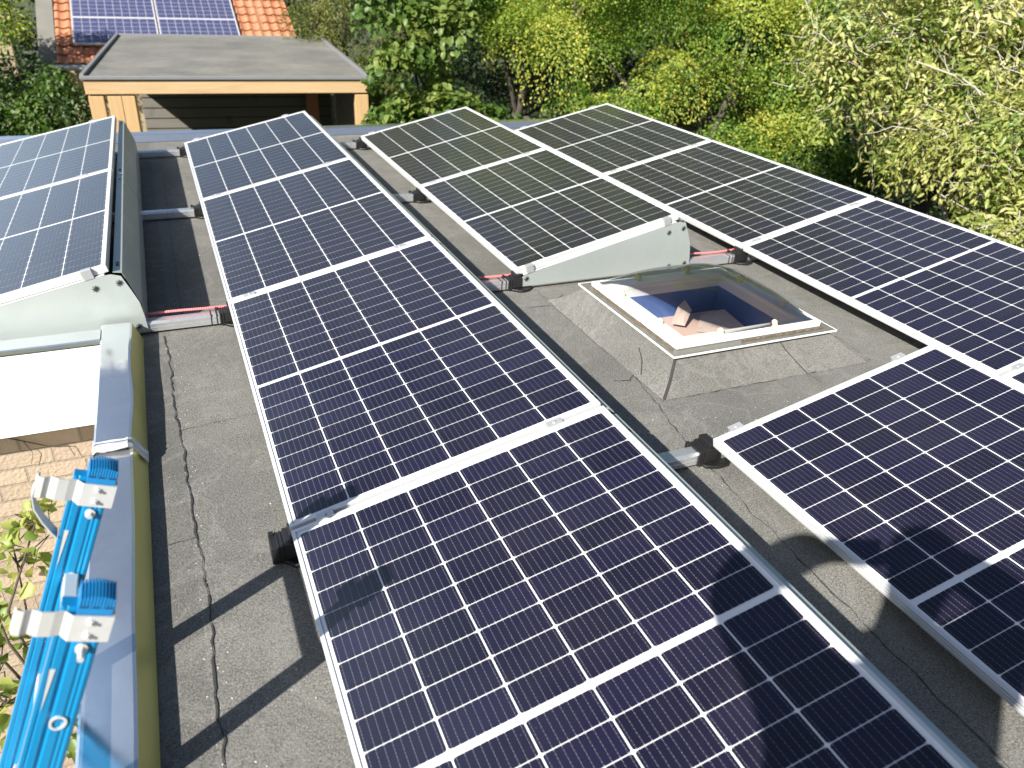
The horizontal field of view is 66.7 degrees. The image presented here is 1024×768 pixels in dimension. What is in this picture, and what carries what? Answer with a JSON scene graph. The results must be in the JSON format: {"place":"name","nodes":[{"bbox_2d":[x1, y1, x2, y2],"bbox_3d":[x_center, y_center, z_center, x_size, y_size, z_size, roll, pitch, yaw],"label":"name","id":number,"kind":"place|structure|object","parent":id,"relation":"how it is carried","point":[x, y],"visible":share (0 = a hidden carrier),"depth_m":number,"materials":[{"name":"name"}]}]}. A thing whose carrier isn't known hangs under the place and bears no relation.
{"place":"outdoors","nodes":[
{"label":"outdoors","id":0,"kind":"place"},
{"bbox_2d":[5,0,1008,222],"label":"ground","id":1,"kind":"structure","parent":0,"point":[30,7],"depth_m":32.69,"materials":[{"name":"green plant"}]},
{"bbox_2d":[0,10,20,133],"bbox_3d":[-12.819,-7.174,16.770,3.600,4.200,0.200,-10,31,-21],"label":"tree","id":2,"kind":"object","parent":1,"relation":"on","point":[9,47],"depth_m":17.34,"materials":[{"name":"green plant"}]},
{"bbox_2d":[0,0,41,112],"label":"yellow bush","id":3,"kind":"object","parent":1,"relation":"on","point":[4,27],"visible":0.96,"depth_m":14.50,"materials":[{"name":"green plant"}]},
{"bbox_2d":[0,46,59,130],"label":"shaded bush","id":4,"kind":"object","parent":1,"relation":"on","point":[11,69],"visible":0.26,"depth_m":13.38,"materials":[{"name":"green plant"}]},
{"bbox_2d":[0,438,77,762],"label":"climbing plant","id":5,"kind":"object","parent":1,"relation":"on","point":[29,521],"visible":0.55,"depth_m":3.54,"materials":[{"name":"green plant"}]},
{"bbox_2d":[0,59,106,135],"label":"hedge","id":6,"kind":"object","parent":1,"relation":"on","point":[20,117],"visible":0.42,"depth_m":10.36,"materials":[{"name":"green plant"}]},
{"bbox_2d":[0,456,118,767],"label":"ladder","id":7,"kind":"object","parent":1,"relation":"on","point":[67,625],"visible":1,"depth_m":1.38,"materials":[{"name":"metal"}]},
{"bbox_2d":[35,0,295,131],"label":"tiled house","id":8,"kind":"structure","parent":1,"relation":"on","point":[55,40],"depth_m":16.57,"materials":[{"name":"orange tile"}]},
{"bbox_2d":[70,0,155,18],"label":"blue solar panel","id":9,"kind":"object","parent":8,"relation":"on","point":[116,8],"visible":1,"depth_m":17.01,"materials":[{"name":"glass"}]},
{"bbox_2d":[71,17,157,44],"bbox_3d":[-8.434,-7.511,16.572,1.654,0.037,1.004,-10,56,-21],"label":"blue solar panel","id":10,"kind":"object","parent":8,"relation":"on","point":[93,31],"visible":0.75,"depth_m":16.56,"materials":[{"name":"glass"}]},
{"bbox_2d":[154,0,235,19],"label":"blue solar panel","id":11,"kind":"object","parent":8,"relation":"on","point":[194,9],"visible":1,"depth_m":17.65,"materials":[{"name":"glass"}]},
{"bbox_2d":[157,18,239,34],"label":"blue solar panel","id":12,"kind":"object","parent":8,"relation":"on","point":[201,26],"visible":0.57,"depth_m":17.27,"materials":[{"name":"glass"}]},
{"bbox_2d":[79,33,368,132],"bbox_3d":[-4.681,-4.104,13.296,3.700,2.920,5.260,-7,30,-18],"label":"carport","id":13,"kind":"object","parent":1,"relation":"on","point":[178,82],"visible":0.55,"depth_m":12.18,"materials":[{"name":"wood"},{"name":"felt"}]},
{"bbox_2d":[271,0,415,125],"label":"olive tree","id":14,"kind":"object","parent":1,"relation":"on","point":[332,28],"visible":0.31,"depth_m":14.86,"materials":[{"name":"green plant"}]},
{"bbox_2d":[349,0,521,124],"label":"leafy shrub","id":15,"kind":"object","parent":1,"relation":"on","point":[424,50],"visible":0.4,"depth_m":10.15,"materials":[{"name":"green plant"}]},
{"bbox_2d":[0,118,1023,767],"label":"flat roof extension","id":16,"kind":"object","parent":1,"relation":"on","point":[154,678],"visible":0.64,"depth_m":2.62,"materials":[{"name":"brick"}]},
{"bbox_2d":[0,267,148,340],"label":"side plate","id":17,"kind":"object","parent":16,"relation":"on","point":[92,303],"visible":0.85,"depth_m":3.41,"materials":[{"name":"metal"}]},
{"bbox_2d":[0,169,113,303],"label":"solar panel","id":18,"kind":"object","parent":17,"relation":"on","point":[55,235],"visible":1,"depth_m":3.89,"materials":[{"name":"blue"}]},
{"bbox_2d":[115,137,371,158],"bbox_3d":[-1.537,-2.167,7.036,5.750,0.092,0.126,-10,31,-21],"label":"mounting rail","id":19,"kind":"object","parent":16,"relation":"on","point":[359,144],"visible":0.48,"depth_m":6.52,"materials":[{"name":"metal"}]},
{"bbox_2d":[111,187,431,222],"bbox_3d":[-0.839,-1.353,5.626,5.750,0.092,0.128,-10,31,-21],"label":"mounting rail","id":20,"kind":"object","parent":16,"relation":"on","point":[417,195],"visible":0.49,"depth_m":5.11,"materials":[{"name":"metal"}]},
{"bbox_2d":[0,115,116,197],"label":"solar panel","id":21,"kind":"object","parent":20,"relation":"on","point":[48,158],"visible":0.98,"depth_m":5.34,"materials":[{"name":"blue"}]},
{"bbox_2d":[117,120,141,210],"bbox_3d":[-2.767,-1.589,5.630,0.099,0.295,1.756,-10,31,-21],"label":"back plate","id":22,"kind":"object","parent":20,"relation":"attached to","point":[128,165],"visible":0.99,"depth_m":5.47,"materials":[{"name":"grey metal"}]},
{"bbox_2d":[184,111,350,199],"bbox_3d":[-1.927,-1.785,5.942,1.039,0.045,1.778,-21,35,-14],"label":"solar panel","id":23,"kind":"object","parent":20,"relation":"on","point":[249,155],"visible":0.96,"depth_m":5.81,"materials":[{"name":"blue"}]},
{"bbox_2d":[310,116,358,162],"bbox_3d":[-1.399,-1.818,6.175,0.099,0.295,1.756,-10,31,-21],"label":"back plate","id":24,"kind":"object","parent":20,"relation":"attached to","point":[336,141],"visible":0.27,"depth_m":5.95,"materials":[{"name":"silver metal"}]},
{"bbox_2d":[361,107,546,188],"bbox_3d":[-0.557,-2.014,6.488,1.039,0.045,1.778,-21,35,-14],"label":"solar panel","id":25,"kind":"object","parent":20,"relation":"on","point":[438,147],"visible":0.98,"depth_m":6.36,"materials":[{"name":"black"}]},
{"bbox_2d":[514,103,710,175],"bbox_3d":[0.834,-2.248,7.043,1.039,0.045,1.778,-21,35,-14],"label":"solar panel","id":26,"kind":"object","parent":20,"relation":"on","point":[603,139],"visible":0.85,"depth_m":6.93,"materials":[{"name":"black"}]},
{"bbox_2d":[139,246,757,332],"bbox_3d":[-0.140,-0.539,4.215,5.750,0.092,0.128,-10,31,-21],"label":"mounting rail","id":27,"kind":"object","parent":16,"relation":"on","point":[512,281],"visible":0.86,"depth_m":4.22,"materials":[{"name":"metal"}]},
{"bbox_2d":[113,175,147,321],"bbox_3d":[-2.069,-0.775,4.220,0.099,0.295,1.756,-10,31,-21],"label":"back plate","id":28,"kind":"object","parent":27,"relation":"attached to","point":[129,258],"visible":1,"depth_m":4.02,"materials":[{"name":"grey metal"}]},
{"bbox_2d":[200,157,430,301],"bbox_3d":[-1.228,-0.971,4.532,1.039,0.045,1.778,-21,35,-14],"label":"solar panel","id":29,"kind":"object","parent":27,"relation":"on","point":[276,232],"visible":0.93,"depth_m":4.36,"materials":[{"name":"blue"}]},
{"bbox_2d":[358,163,441,243],"bbox_3d":[-0.701,-1.004,4.765,0.099,0.295,1.756,-10,31,-21],"label":"back plate","id":30,"kind":"object","parent":27,"relation":"attached to","point":[411,214],"visible":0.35,"depth_m":4.56,"materials":[{"name":"silver metal"}]},
{"bbox_2d":[146,249,731,315],"bbox_3d":[-0.133,-0.585,4.248,3.501,0.021,0.021,-10,31,-21],"label":"red cable","id":31,"kind":"object","parent":27,"relation":"on","point":[221,306],"visible":0.31,"depth_m":3.73,"materials":[{"name":"red plastic"}]},
{"bbox_2d":[419,148,677,273],"bbox_3d":[0.141,-1.201,5.078,1.039,0.045,1.778,-21,35,-14],"label":"solar panel","id":32,"kind":"object","parent":27,"relation":"on","point":[541,207],"visible":1,"depth_m":4.89,"materials":[{"name":"black"}]},
{"bbox_2d":[522,216,689,285],"bbox_3d":[0.559,-0.765,4.414,1.103,0.320,0.032,-10,31,-21],"label":"side plate","id":33,"kind":"object","parent":27,"relation":"attached to","point":[668,244],"visible":0.86,"depth_m":4.46,"materials":[{"name":"metal"}]},
{"bbox_2d":[603,140,873,248],"bbox_3d":[1.532,-1.434,5.632,1.039,0.045,1.778,-21,35,-14],"label":"solar panel","id":34,"kind":"object","parent":27,"relation":"on","point":[733,196],"visible":0.86,"depth_m":5.47,"materials":[{"name":"black"}]},
{"bbox_2d":[141,168,837,766],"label":"grit","id":35,"kind":"object","parent":16,"relation":"on","point":[249,528],"visible":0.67,"depth_m":2.42,"materials":[{"name":"grey gravel"}]},
{"bbox_2d":[268,433,729,567],"bbox_3d":[1.242,0.160,3.078,4.260,0.092,0.129,-10,31,-21],"label":"mounting rail","id":36,"kind":"object","parent":16,"relation":"on","point":[701,450],"visible":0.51,"depth_m":2.82,"materials":[{"name":"metal"}]},
{"bbox_2d":[228,237,600,530],"bbox_3d":[-0.530,-0.157,3.122,1.039,0.045,1.778,-21,35,-14],"label":"solar panel","id":37,"kind":"object","parent":36,"relation":"on","point":[396,367],"visible":0.94,"depth_m":2.87,"materials":[{"name":"blue"}]},
{"bbox_2d":[291,406,969,767],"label":"solar panel","id":38,"kind":"object","parent":36,"relation":"on","point":[601,587],"visible":1,"depth_m":1.82,"materials":[{"name":"glass"}]},
{"bbox_2d":[713,343,1023,716],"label":"solar panel","id":39,"kind":"object","parent":36,"relation":"on","point":[898,480],"visible":1,"depth_m":2.48,"materials":[{"name":"blue"}]},
{"bbox_2d":[743,197,1023,376],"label":"solar panel","id":40,"kind":"object","parent":36,"relation":"on","point":[928,280],"visible":0.94,"depth_m":4.20,"materials":[{"name":"blue"}]},
{"bbox_2d":[1001,362,1023,387],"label":"solar panel","id":41,"kind":"object","parent":36,"relation":"on","point":[1015,375],"visible":0.72,"depth_m":3.36,"materials":[{"name":"white"}]},
{"bbox_2d":[440,244,613,413],"bbox_3d":[-0.003,-0.191,3.355,0.099,0.295,1.756,-10,31,-21],"label":"back plate","id":42,"kind":"object","parent":16,"relation":"on","point":[593,393],"visible":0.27,"depth_m":3.05,"materials":[{"name":"silver metal"}]},
{"bbox_2d":[638,217,684,235],"bbox_3d":[0.669,-1.234,5.311,0.099,0.295,1.756,-10,31,-21],"label":"back plate","id":43,"kind":"object","parent":16,"relation":"on","point":[680,220],"visible":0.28,"depth_m":4.59,"materials":[{"name":"grey metal"}]},
{"bbox_2d":[547,263,866,400],"bbox_3d":[0.943,-0.362,3.888,1.146,0.340,1.137,-10,31,-21],"label":"skylight","id":44,"kind":"object","parent":16,"relation":"on","point":[625,320],"visible":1,"depth_m":3.69,"materials":[{"name":"plastic"}]},
{"bbox_2d":[671,300,691,325],"bbox_3d":[0.907,-0.377,4.135,0.070,0.083,0.172,15,31,21],"label":"paper scrap","id":45,"kind":"object","parent":44,"relation":"in","point":[682,313],"visible":1,"depth_m":4.13,"materials":[{"name":"beige paper"}]},
{"bbox_2d":[696,309,744,332],"bbox_3d":[1.123,-0.326,4.132,0.254,0.042,0.279,11,30,14],"label":"paper scrap","id":46,"kind":"object","parent":44,"relation":"in","point":[713,321],"visible":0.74,"depth_m":4.14,"materials":[{"name":"beige paper"}]},
{"bbox_2d":[612,414,977,767],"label":"back plate","id":47,"kind":"object","parent":16,"relation":"on","point":[896,691],"visible":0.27,"depth_m":1.81,"materials":[{"name":"silver metal"}]},
{"bbox_2d":[2,0,1021,222],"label":"woods","id":48,"kind":"object","parent":1,"relation":"on","point":[29,43],"visible":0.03,"depth_m":19.47,"materials":[{"name":"green plant"}]},
{"bbox_2d":[497,109,550,119],"bbox_3d":[-0.698,-3.043,12.286,2.700,2.400,0.110,-10,31,-21],"label":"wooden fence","id":49,"kind":"object","parent":1,"relation":"on","point":[531,117],"visible":0.02,"depth_m":12.11,"materials":[{"name":"brown wood"}]},
{"bbox_2d":[417,0,701,116],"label":"golden tree","id":50,"kind":"object","parent":1,"relation":"on","point":[517,105],"visible":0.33,"depth_m":12.82,"materials":[{"name":"green plant"}]},
{"bbox_2d":[378,0,881,155],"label":"dark conifer","id":51,"kind":"object","parent":1,"relation":"on","point":[467,68],"visible":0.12,"depth_m":14.99,"materials":[{"name":"green plant"}]},
{"bbox_2d":[481,0,945,177],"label":"elm tree","id":52,"kind":"object","parent":1,"relation":"on","point":[780,16],"visible":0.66,"depth_m":10.48,"materials":[{"name":"green plant"}]},
{"bbox_2d":[581,103,907,201],"bbox_3d":[2.833,-2.002,10.024,4.671,3.104,2.384,0,29,-5],"label":"bush","id":53,"kind":"object","parent":1,"relation":"on","point":[843,170],"visible":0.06,"depth_m":9.92,"materials":[{"name":"green plant"}]},
{"bbox_2d":[766,0,1023,225],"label":"dark bush","id":54,"kind":"object","parent":1,"relation":"on","point":[924,207],"visible":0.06,"depth_m":9.43,"materials":[{"name":"green plant"}]},
{"bbox_2d":[772,0,1023,248],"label":"tall shrub","id":55,"kind":"object","parent":1,"relation":"on","point":[888,69],"visible":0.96,"depth_m":7.35,"materials":[{"name":"green plant"}]}
]}

